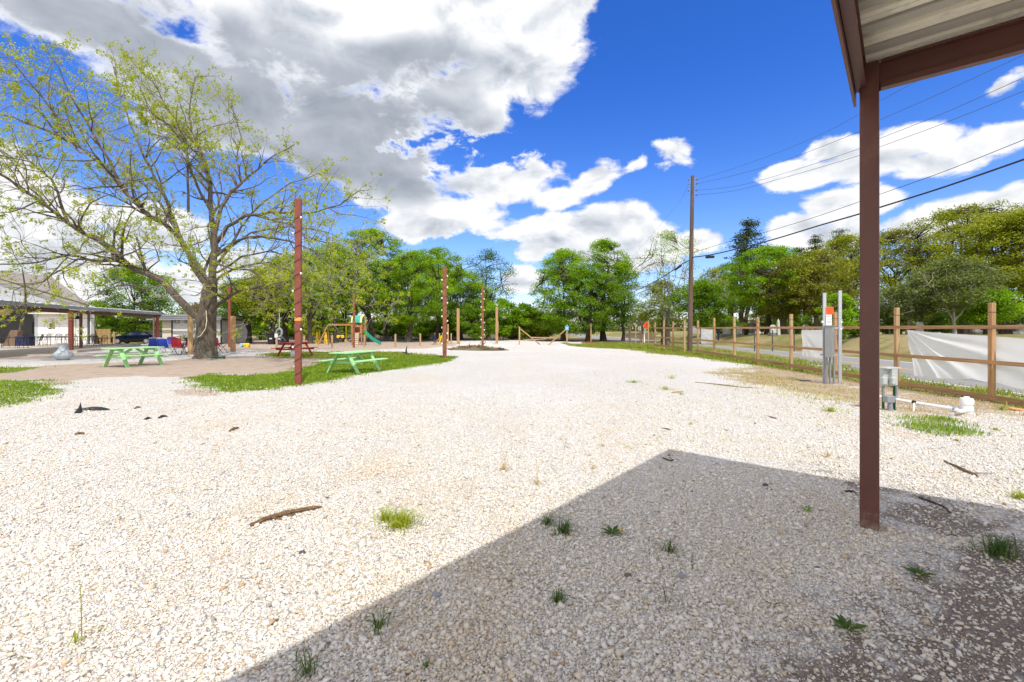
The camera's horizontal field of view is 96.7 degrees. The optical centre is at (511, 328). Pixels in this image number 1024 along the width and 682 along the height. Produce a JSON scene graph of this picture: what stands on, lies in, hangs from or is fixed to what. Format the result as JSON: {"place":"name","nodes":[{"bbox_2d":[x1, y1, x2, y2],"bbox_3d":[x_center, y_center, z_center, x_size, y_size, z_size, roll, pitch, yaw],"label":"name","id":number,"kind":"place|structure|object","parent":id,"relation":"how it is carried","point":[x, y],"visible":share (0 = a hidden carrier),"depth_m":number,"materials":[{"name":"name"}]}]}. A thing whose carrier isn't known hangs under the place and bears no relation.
{"place":"outdoors","nodes":[
{"label":"outdoors","id":0,"kind":"place"},
{"bbox_2d":[0,378,87,408],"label":"lawn grass","id":1,"kind":"structure","parent":0,"point":[17,386],"depth_m":10.81,"materials":[{"name":"plant"}]},
{"bbox_2d":[52,343,73,359],"bbox_3d":[-21.337,1.114,21.647,0.740,0.830,0.740,0,0,0],"label":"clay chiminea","id":2,"kind":"object","parent":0,"point":[63,352],"visible":0.99,"depth_m":21.47,"materials":[{"name":"grey ceramic"}]},
{"bbox_2d":[0,343,140,354],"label":"patio","id":3,"kind":"structure","parent":0,"point":[35,349],"depth_m":30.42,"materials":[{"name":"concrete"}]},
{"bbox_2d":[3,330,22,345],"bbox_3d":[-39.464,0.740,36.100,1.100,1.200,0.600,0,0,-5],"label":"slanted stand","id":4,"kind":"object","parent":3,"relation":"on","point":[13,333],"visible":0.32,"depth_m":35.81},
{"bbox_2d":[172,355,457,392],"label":"lawn grass","id":5,"kind":"structure","parent":0,"point":[393,363],"depth_m":14.59,"materials":[{"name":"plant"}]},
{"bbox_2d":[253,351,435,358],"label":"lawn grass","id":6,"kind":"structure","parent":0,"point":[331,355],"depth_m":25.59,"materials":[{"name":"plant"}]},
{"bbox_2d":[0,329,1023,681],"bbox_3d":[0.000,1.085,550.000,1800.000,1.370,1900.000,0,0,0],"label":"ground","id":7,"kind":"structure","parent":0,"point":[524,363],"depth_m":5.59,"materials":[{"name":"gravel"}]},
{"bbox_2d":[0,270,93,343],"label":"white barn building","id":8,"kind":"structure","parent":7,"relation":"on","point":[33,325],"depth_m":39.00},
{"bbox_2d":[0,352,140,356],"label":"kerb","id":9,"kind":"structure","parent":7,"relation":"on","point":[74,354],"depth_m":25.81,"materials":[{"name":"concrete"}]},
{"bbox_2d":[0,299,162,349],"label":"porch roof","id":10,"kind":"structure","parent":7,"relation":"on","point":[110,311],"depth_m":29.11,"materials":[{"name":"brown metal"}]},
{"bbox_2d":[68,574,104,644],"bbox_3d":[-2.028,1.317,2.134,0.220,0.367,0.172,0,0,8],"label":"weed","id":11,"kind":"object","parent":7,"relation":"on","point":[74,632],"visible":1,"depth_m":2.16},
{"bbox_2d":[94,329,110,343],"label":"privacy fence","id":12,"kind":"object","parent":7,"relation":"on","point":[99,333],"visible":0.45,"depth_m":42.49,"materials":[{"name":"brown wood"}]},
{"bbox_2d":[94,311,152,336],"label":"leafy bush","id":13,"kind":"object","parent":7,"relation":"on","point":[108,319],"visible":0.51,"depth_m":57.23,"materials":[{"name":"green plant"}]},
{"bbox_2d":[93,346,171,367],"bbox_3d":[-15.150,1.151,18.250,1.628,0.785,1.850,0,0,17],"label":"picnic table","id":14,"kind":"object","parent":7,"relation":"on","point":[124,358],"visible":0.98,"depth_m":18.03,"materials":[{"name":"green paint"}]},
{"bbox_2d":[85,264,184,335],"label":"leafy tree","id":15,"kind":"object","parent":7,"relation":"on","point":[138,280],"visible":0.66,"depth_m":58.83,"materials":[{"name":"green plant"}]},
{"bbox_2d":[110,331,161,343],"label":"parked car","id":16,"kind":"object","parent":7,"relation":"on","point":[137,336],"visible":0.73,"depth_m":52.25,"materials":[{"name":"blue paint"}]},
{"bbox_2d":[188,314,192,354],"bbox_3d":[-18.124,0.422,25.662,0.240,2.695,0.240,0,0,-29],"label":"timber post","id":17,"kind":"object","parent":7,"relation":"on","point":[190,335],"visible":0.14,"depth_m":25.56,"materials":[{"name":"wood"}]},
{"bbox_2d":[146,314,247,342],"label":"white building","id":18,"kind":"structure","parent":7,"relation":"on","point":[174,325],"depth_m":46.20,"materials":[{"name":"paint"}]},
{"bbox_2d":[0,29,413,358],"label":"pecan tree","id":19,"kind":"object","parent":7,"relation":"on","point":[209,304],"visible":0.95,"depth_m":21.26,"materials":[{"name":"green plant"}]},
{"bbox_2d":[230,316,235,351],"bbox_3d":[-18.023,0.501,29.400,0.240,2.592,0.249,0,0,-3],"label":"timber post","id":20,"kind":"object","parent":7,"relation":"on","point":[232,337],"visible":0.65,"depth_m":29.29,"materials":[{"name":"wood"}]},
{"bbox_2d":[217,277,285,342],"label":"leafy tree","id":21,"kind":"object","parent":7,"relation":"on","point":[245,316],"visible":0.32,"depth_m":44.97,"materials":[{"name":"green plant"}]},
{"bbox_2d":[217,266,306,333],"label":"leafy tree","id":22,"kind":"object","parent":7,"relation":"on","point":[238,298],"visible":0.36,"depth_m":42.68,"materials":[{"name":"green plant"}]},
{"bbox_2d":[251,319,281,339],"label":"understory bush","id":23,"kind":"object","parent":7,"relation":"on","point":[256,328],"visible":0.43,"depth_m":59.26,"materials":[{"name":"green plant"}]},
{"bbox_2d":[246,256,324,341],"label":"leafy tree","id":24,"kind":"object","parent":7,"relation":"on","point":[285,327],"visible":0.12,"depth_m":46.68,"materials":[{"name":"green plant"}]},
{"bbox_2d":[250,506,321,525],"bbox_3d":[-1.782,1.476,3.620,0.111,0.042,0.534,0,0,42],"label":"dry log","id":25,"kind":"object","parent":7,"relation":"on","point":[279,514],"visible":1,"depth_m":3.62,"materials":[{"name":"wood"}]},
{"bbox_2d":[271,342,317,355],"bbox_3d":[-11.950,1.156,25.100,1.628,0.785,1.850,0,0,8],"label":"picnic table","id":26,"kind":"object","parent":7,"relation":"on","point":[280,349],"visible":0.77,"depth_m":24.58,"materials":[{"name":"red paint"}]},
{"bbox_2d":[292,198,301,384],"bbox_3d":[-5.816,-0.904,12.370,0.265,5.260,0.238,0,0,-8],"label":"steel pole","id":27,"kind":"object","parent":7,"relation":"on","point":[298,291],"visible":0.98,"depth_m":12.34,"materials":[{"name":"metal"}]},
{"bbox_2d":[269,648,335,679],"bbox_3d":[-0.891,1.405,1.965,0.290,0.191,0.230,0,0,0],"label":"weed","id":28,"kind":"object","parent":7,"relation":"on","point":[307,670],"visible":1,"depth_m":1.97,"materials":[{"name":"plant"}]},
{"bbox_2d":[266,251,342,343],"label":"leafy tree","id":29,"kind":"object","parent":7,"relation":"on","point":[310,315],"visible":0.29,"depth_m":43.59,"materials":[{"name":"green plant"}]},
{"bbox_2d":[293,318,325,339],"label":"understory bush","id":30,"kind":"object","parent":7,"relation":"on","point":[316,323],"visible":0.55,"depth_m":59.64,"materials":[{"name":"green plant"}]},
{"bbox_2d":[324,314,350,338],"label":"understory bush","id":31,"kind":"object","parent":7,"relation":"on","point":[340,321],"visible":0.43,"depth_m":63.31,"materials":[{"name":"green plant"}]},
{"bbox_2d":[313,248,367,341],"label":"leafy tree","id":32,"kind":"object","parent":7,"relation":"on","point":[345,316],"visible":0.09,"depth_m":51.85,"materials":[{"name":"green plant"}]},
{"bbox_2d":[308,242,375,342],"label":"leafy tree","id":33,"kind":"object","parent":7,"relation":"on","point":[343,299],"visible":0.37,"depth_m":46.80,"materials":[{"name":"green plant"}]},
{"bbox_2d":[275,334,420,347],"bbox_3d":[-12.614,1.062,36.157,11.219,1.334,1.962,0,0,-23],"label":"wire fence","id":34,"kind":"object","parent":7,"relation":"on","point":[303,345],"visible":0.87,"depth_m":35.09,"materials":[{"name":"metal"}]},
{"bbox_2d":[318,315,380,345],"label":"playset","id":35,"kind":"object","parent":7,"relation":"on","point":[361,319],"visible":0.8,"depth_m":40.27,"materials":[{"name":"brown wood"}]},
{"bbox_2d":[318,350,387,373],"bbox_3d":[-5.450,1.169,15.750,1.547,0.745,1.758,0,0,17],"label":"picnic table","id":36,"kind":"object","parent":7,"relation":"on","point":[350,359],"visible":0.97,"depth_m":15.31,"materials":[{"name":"green paint"}]},
{"bbox_2d":[323,228,406,341],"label":"leafy tree","id":37,"kind":"object","parent":7,"relation":"on","point":[376,264],"visible":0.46,"depth_m":51.59,"materials":[{"name":"green plant"}]},
{"bbox_2d":[362,320,397,338],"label":"understory bush","id":38,"kind":"object","parent":7,"relation":"on","point":[378,326],"visible":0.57,"depth_m":63.58,"materials":[{"name":"green plant"}]},
{"bbox_2d":[356,601,413,637],"bbox_3d":[-0.631,1.447,2.276,0.315,0.106,0.284,0,0,38],"label":"weed","id":39,"kind":"object","parent":7,"relation":"on","point":[378,626],"visible":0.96,"depth_m":2.26,"materials":[{"name":"plant"}]},
{"bbox_2d":[364,260,408,340],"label":"leafy tree","id":40,"kind":"object","parent":7,"relation":"on","point":[385,316],"visible":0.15,"depth_m":56.78,"materials":[{"name":"green plant"}]},
{"bbox_2d":[362,504,433,537],"bbox_3d":[-0.795,1.420,3.446,0.612,0.160,0.548,0,0,0],"label":"grass tuft","id":41,"kind":"object","parent":7,"relation":"on","point":[400,519],"visible":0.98,"depth_m":3.43,"materials":[{"name":"plant"}]},
{"bbox_2d":[387,322,421,339],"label":"understory bush","id":42,"kind":"object","parent":7,"relation":"on","point":[402,328],"visible":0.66,"depth_m":59.20,"materials":[{"name":"green plant"}]},
{"bbox_2d":[373,248,455,341],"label":"leafy tree","id":43,"kind":"object","parent":7,"relation":"on","point":[410,257],"visible":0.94,"depth_m":49.44,"materials":[{"name":"green plant"}]},
{"bbox_2d":[413,320,434,338],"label":"understory bush","id":44,"kind":"object","parent":7,"relation":"on","point":[423,333],"visible":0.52,"depth_m":61.22,"materials":[{"name":"green plant"}]},
{"bbox_2d":[387,245,473,339],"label":"leafy tree","id":45,"kind":"object","parent":7,"relation":"on","point":[437,252],"visible":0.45,"depth_m":57.40,"materials":[{"name":"green plant"}]},
{"bbox_2d":[441,267,447,357],"bbox_3d":[-3.409,-0.717,23.040,0.355,4.820,0.296,0,0,-8],"label":"steel pole","id":46,"kind":"object","parent":7,"relation":"on","point":[444,309],"visible":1,"depth_m":23.00,"materials":[{"name":"metal"}]},
{"bbox_2d":[428,318,466,338],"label":"thicket bush","id":47,"kind":"object","parent":7,"relation":"on","point":[453,332],"visible":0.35,"depth_m":60.28,"materials":[{"name":"green plant"}]},
{"bbox_2d":[427,269,498,339],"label":"leafy tree","id":48,"kind":"object","parent":7,"relation":"on","point":[475,285],"visible":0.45,"depth_m":59.56,"materials":[{"name":"green plant"}]},
{"bbox_2d":[448,285,495,328],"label":"leafy tree","id":49,"kind":"object","parent":7,"relation":"on","point":[472,302],"visible":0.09,"depth_m":65.05,"materials":[{"name":"green plant"}]},
{"bbox_2d":[450,306,504,339],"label":"thicket bush","id":50,"kind":"object","parent":7,"relation":"on","point":[470,318],"visible":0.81,"depth_m":56.21,"materials":[{"name":"green plant"}]},
{"bbox_2d":[448,341,507,350],"bbox_3d":[-2.367,1.343,31.341,4.456,1.010,1.884,0,0,0],"label":"brush pile","id":51,"kind":"object","parent":7,"relation":"on","point":[469,347],"visible":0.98,"depth_m":31.00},
{"bbox_2d":[480,286,484,345],"bbox_3d":[-2.426,-0.910,37.557,0.362,5.250,0.296,0,0,-8],"label":"steel pole","id":52,"kind":"object","parent":7,"relation":"on","point":[482,315],"visible":0.96,"depth_m":37.52,"materials":[{"name":"metal"}]},
{"bbox_2d":[454,248,518,338],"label":"ash tree","id":53,"kind":"object","parent":7,"relation":"on","point":[485,274],"visible":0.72,"depth_m":63.16,"materials":[{"name":"green plant"}]},
{"bbox_2d":[479,298,524,339],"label":"thicket bush","id":54,"kind":"object","parent":7,"relation":"on","point":[507,306],"visible":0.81,"depth_m":56.89,"materials":[{"name":"green plant"}]},
{"bbox_2d":[94,301,946,335],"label":"treeline","id":55,"kind":"object","parent":7,"relation":"on","point":[618,328],"visible":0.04,"depth_m":134.81,"materials":[{"name":"plant"}]},
{"bbox_2d":[504,302,537,338],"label":"thicket bush","id":56,"kind":"object","parent":7,"relation":"on","point":[527,321],"visible":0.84,"depth_m":57.74,"materials":[{"name":"green plant"}]},
{"bbox_2d":[524,312,559,338],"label":"thicket bush","id":57,"kind":"object","parent":7,"relation":"on","point":[545,333],"visible":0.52,"depth_m":58.18,"materials":[{"name":"green plant"}]},
{"bbox_2d":[519,325,567,344],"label":"wooden barrier","id":58,"kind":"object","parent":7,"relation":"on","point":[543,337],"visible":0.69,"depth_m":42.75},
{"bbox_2d":[546,584,572,604],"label":"grass tuft","id":59,"kind":"object","parent":7,"relation":"on","point":[557,599],"visible":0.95,"depth_m":2.49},
{"bbox_2d":[541,513,587,535],"bbox_3d":[0.399,1.433,3.349,0.359,0.134,0.376,0,0,-23],"label":"grass tuft","id":60,"kind":"object","parent":7,"relation":"on","point":[565,529],"visible":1,"depth_m":3.32,"materials":[{"name":"plant"}]},
{"bbox_2d":[528,247,615,340],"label":"leafy tree","id":61,"kind":"object","parent":7,"relation":"on","point":[559,272],"visible":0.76,"depth_m":52.77,"materials":[{"name":"green plant"}]},
{"bbox_2d":[534,266,634,340],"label":"leafy tree","id":62,"kind":"object","parent":7,"relation":"on","point":[601,318],"visible":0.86,"depth_m":51.67,"materials":[{"name":"green plant"}]},
{"bbox_2d":[569,237,635,340],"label":"leafy tree","id":63,"kind":"object","parent":7,"relation":"on","point":[599,261],"visible":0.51,"depth_m":54.26,"materials":[{"name":"green plant"}]},
{"bbox_2d":[601,258,644,340],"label":"leafy tree","id":64,"kind":"object","parent":7,"relation":"on","point":[627,310],"visible":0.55,"depth_m":53.46,"materials":[{"name":"green plant"}]},
{"bbox_2d":[628,279,687,341],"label":"leafy tree","id":65,"kind":"object","parent":7,"relation":"on","point":[645,315],"visible":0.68,"depth_m":48.44,"materials":[{"name":"green plant"}]},
{"bbox_2d":[622,229,708,342],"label":"sparse tree","id":66,"kind":"object","parent":7,"relation":"on","point":[670,239],"visible":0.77,"depth_m":46.98,"materials":[{"name":"green plant"}]},
{"bbox_2d":[654,320,685,350],"bbox_3d":[10.646,0.611,31.000,0.148,2.378,5.961,0,0,0],"label":"rail fence","id":67,"kind":"object","parent":7,"relation":"on","point":[673,337],"visible":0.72,"depth_m":30.07,"materials":[{"name":"wood"}]},
{"bbox_2d":[687,175,696,351],"bbox_3d":[11.474,-3.996,29.000,0.637,11.447,0.330,0,0,0],"label":"utility pole","id":68,"kind":"object","parent":7,"relation":"on","point":[690,306],"visible":0.98,"depth_m":28.90,"materials":[{"name":"brown wood"}]},
{"bbox_2d":[692,158,1023,258],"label":"thick cable","id":69,"kind":"object","parent":68,"relation":"attached to","point":[713,256],"visible":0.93,"depth_m":17.10,"materials":[{"name":"rubber"}]},
{"bbox_2d":[693,139,1023,252],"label":"overhead wire","id":70,"kind":"object","parent":68,"relation":"attached to","point":[881,193],"visible":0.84,"depth_m":16.58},
{"bbox_2d":[552,369,849,465],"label":"sparse weeds","id":71,"kind":"object","parent":7,"relation":"on","point":[696,402],"visible":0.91,"depth_m":9.48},
{"bbox_2d":[667,279,742,343],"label":"leafy tree","id":72,"kind":"object","parent":7,"relation":"on","point":[701,300],"visible":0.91,"depth_m":43.24,"materials":[{"name":"green plant"}]},
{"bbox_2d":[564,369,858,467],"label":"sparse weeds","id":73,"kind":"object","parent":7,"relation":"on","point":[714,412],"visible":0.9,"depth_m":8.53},
{"bbox_2d":[697,266,743,335],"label":"leafy tree","id":74,"kind":"object","parent":7,"relation":"on","point":[712,271],"visible":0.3,"depth_m":51.59,"materials":[{"name":"green plant"}]},
{"bbox_2d":[708,314,742,333],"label":"undergrowth shrub","id":75,"kind":"object","parent":7,"relation":"on","point":[724,324],"visible":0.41,"depth_m":53.31,"materials":[{"name":"green plant"}]},
{"bbox_2d":[701,262,755,334],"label":"shade tree","id":76,"kind":"object","parent":7,"relation":"on","point":[731,311],"visible":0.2,"depth_m":57.66,"materials":[{"name":"green plant"}]},
{"bbox_2d":[724,217,771,334],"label":"cedar tree","id":77,"kind":"object","parent":7,"relation":"on","point":[747,232],"visible":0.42,"depth_m":59.64,"materials":[{"name":"green plant"}]},
{"bbox_2d":[739,313,780,334],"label":"undergrowth shrub","id":78,"kind":"object","parent":7,"relation":"on","point":[761,319],"visible":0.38,"depth_m":56.83,"materials":[{"name":"green plant"}]},
{"bbox_2d":[719,244,811,334],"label":"leafy tree","id":79,"kind":"object","parent":7,"relation":"on","point":[756,268],"visible":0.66,"depth_m":44.34,"materials":[{"name":"green plant"}]},
{"bbox_2d":[743,268,830,333],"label":"oak tree","id":80,"kind":"object","parent":7,"relation":"on","point":[783,313],"visible":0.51,"depth_m":42.31,"materials":[{"name":"green plant"}]},
{"bbox_2d":[561,342,1023,406],"bbox_3d":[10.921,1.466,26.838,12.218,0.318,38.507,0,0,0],"label":"verge grass","id":81,"kind":"structure","parent":7,"relation":"on","point":[648,348],"depth_m":22.84,"materials":[{"name":"plant"}]},
{"bbox_2d":[757,247,859,329],"bbox_3d":[27.395,-3.328,40.484,9.312,8.147,7.324,0,0,0],"label":"oak tree","id":82,"kind":"object","parent":7,"relation":"on","point":[813,261],"visible":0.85,"depth_m":39.93,"materials":[{"name":"green plant"}]},
{"bbox_2d":[820,291,843,383],"bbox_3d":[9.373,0.350,13.220,0.630,2.920,0.369,0,0,8],"label":"meter stand","id":83,"kind":"object","parent":7,"relation":"on","point":[828,328],"visible":1,"depth_m":13.32,"materials":[{"name":"metal"}]},
{"bbox_2d":[814,292,859,344],"bbox_3d":[20.778,-0.572,29.037,2.557,3.532,2.987,0,0,0],"label":"shrub","id":84,"kind":"object","parent":7,"relation":"on","point":[848,303],"visible":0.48,"depth_m":28.63,"materials":[{"name":"green plant"}]},
{"bbox_2d":[828,613,868,632],"bbox_3d":[1.654,1.468,2.252,0.170,0.056,0.140,0,0,43],"label":"weed","id":85,"kind":"object","parent":7,"relation":"on","point":[843,623],"visible":1,"depth_m":2.26,"materials":[{"name":"plant"}]},
{"bbox_2d":[842,307,859,336],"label":"shrub","id":86,"kind":"object","parent":7,"relation":"on","point":[854,332],"visible":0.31,"depth_m":29.62,"materials":[{"name":"green plant"}]},
{"bbox_2d":[801,232,916,332],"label":"oak tree","id":87,"kind":"object","parent":7,"relation":"on","point":[840,242],"visible":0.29,"depth_m":42.95,"materials":[{"name":"green plant"}]},
{"bbox_2d":[696,303,1023,405],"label":"rail fence","id":88,"kind":"object","parent":7,"relation":"on","point":[991,361],"visible":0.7,"depth_m":12.36,"materials":[{"name":"wood"}]},
{"bbox_2d":[701,329,712,343],"bbox_3d":[10.756,0.435,24.976,0.062,0.870,1.797,0,0,0],"label":"white sheeting","id":89,"kind":"object","parent":88,"relation":"attached to","point":[706,334],"visible":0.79,"depth_m":25.16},
{"bbox_2d":[801,330,828,358],"bbox_3d":[10.746,0.541,16.169,0.055,1.016,1.479,0,0,0],"label":"white sheeting","id":90,"kind":"object","parent":88,"relation":"attached to","point":[811,338],"visible":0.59,"depth_m":16.29,"materials":[{"name":"fabric"}]},
{"bbox_2d":[907,330,1023,388],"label":"white sheeting","id":91,"kind":"object","parent":88,"relation":"attached to","point":[1008,349],"visible":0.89,"depth_m":10.84,"materials":[{"name":"fabric"}]},
{"bbox_2d":[705,365,1023,421],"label":"dry grass","id":92,"kind":"structure","parent":7,"relation":"on","point":[845,400],"depth_m":11.06,"materials":[{"name":"plant"}]},
{"bbox_2d":[880,366,900,410],"bbox_3d":[6.958,1.267,8.432,0.435,1.100,0.234,0,0,-22],"label":"outlet pedestal","id":93,"kind":"object","parent":7,"relation":"on","point":[888,375],"visible":0.9,"depth_m":8.37,"materials":[{"name":"white paint"}]},
{"bbox_2d":[880,309,906,333],"bbox_3d":[27.139,-0.503,32.957,2.369,2.147,2.285,0,0,37],"label":"shrub","id":94,"kind":"object","parent":7,"relation":"on","point":[886,323],"visible":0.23,"depth_m":32.63,"materials":[{"name":"green plant"}]},
{"bbox_2d":[858,282,950,333],"bbox_3d":[26.966,-1.391,31.088,5.262,3.915,4.262,0,0,0],"label":"tree","id":95,"kind":"object","parent":7,"relation":"on","point":[899,293],"visible":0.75,"depth_m":30.45,"materials":[{"name":"green plant"}]},
{"bbox_2d":[855,227,968,333],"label":"oak tree","id":96,"kind":"object","parent":7,"relation":"on","point":[896,233],"visible":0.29,"depth_m":44.94,"materials":[{"name":"green plant"}]},
{"bbox_2d":[880,395,973,413],"bbox_3d":[7.811,1.480,8.617,1.574,0.399,0.792,0,0,27],"label":"drain pipe","id":97,"kind":"object","parent":7,"relation":"on","point":[966,403],"visible":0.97,"depth_m":8.49,"materials":[{"name":"white plastic"}]},
{"bbox_2d":[831,0,1023,530],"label":"canopy shelter","id":98,"kind":"object","parent":7,"relation":"on","point":[886,44],"visible":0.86,"depth_m":3.23,"materials":[{"name":"metal"}]},
{"bbox_2d":[914,310,980,332],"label":"undergrowth shrub","id":99,"kind":"object","parent":7,"relation":"on","point":[937,321],"visible":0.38,"depth_m":46.55,"materials":[{"name":"green plant"}]},
{"bbox_2d":[884,413,1011,436],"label":"dry grass","id":100,"kind":"structure","parent":7,"relation":"on","point":[924,423],"depth_m":6.89,"materials":[{"name":"plant"}]},
{"bbox_2d":[880,199,1023,333],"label":"oak tree","id":101,"kind":"object","parent":7,"relation":"on","point":[958,214],"visible":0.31,"depth_m":41.54,"materials":[{"name":"green plant"}]},
{"bbox_2d":[899,254,1017,333],"bbox_3d":[27.912,-2.103,28.936,4.842,5.369,5.737,0,0,-41],"label":"tree","id":102,"kind":"object","parent":7,"relation":"on","point":[971,284],"visible":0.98,"depth_m":28.46,"materials":[{"name":"green plant"}]},
{"bbox_2d":[906,206,1023,333],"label":"oak tree","id":103,"kind":"object","parent":7,"relation":"on","point":[985,224],"visible":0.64,"depth_m":34.63,"materials":[{"name":"green plant"}]},
{"bbox_2d":[939,286,1023,334],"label":"tree","id":104,"kind":"object","parent":7,"relation":"on","point":[978,314],"visible":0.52,"depth_m":29.31,"materials":[{"name":"green plant"}]},
{"bbox_2d":[957,526,1023,564],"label":"grass tuft","id":105,"kind":"object","parent":7,"relation":"on","point":[999,548],"visible":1,"depth_m":3.00,"materials":[{"name":"plant"}]},
{"bbox_2d":[961,209,1023,298],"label":"oak tree","id":106,"kind":"object","parent":7,"relation":"on","point":[1018,232],"visible":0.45,"depth_m":33.89,"materials":[{"name":"green plant"}]},
{"bbox_2d":[0,0,1023,328],"label":"sky","id":107,"kind":"structure","parent":0,"point":[525,131],"materials":[{"name":"blue"}]},
{"bbox_2d":[558,333,1023,395],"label":"road","id":108,"kind":"structure","parent":0,"point":[955,382],"depth_m":19.70,"materials":[{"name":"asphalt"}]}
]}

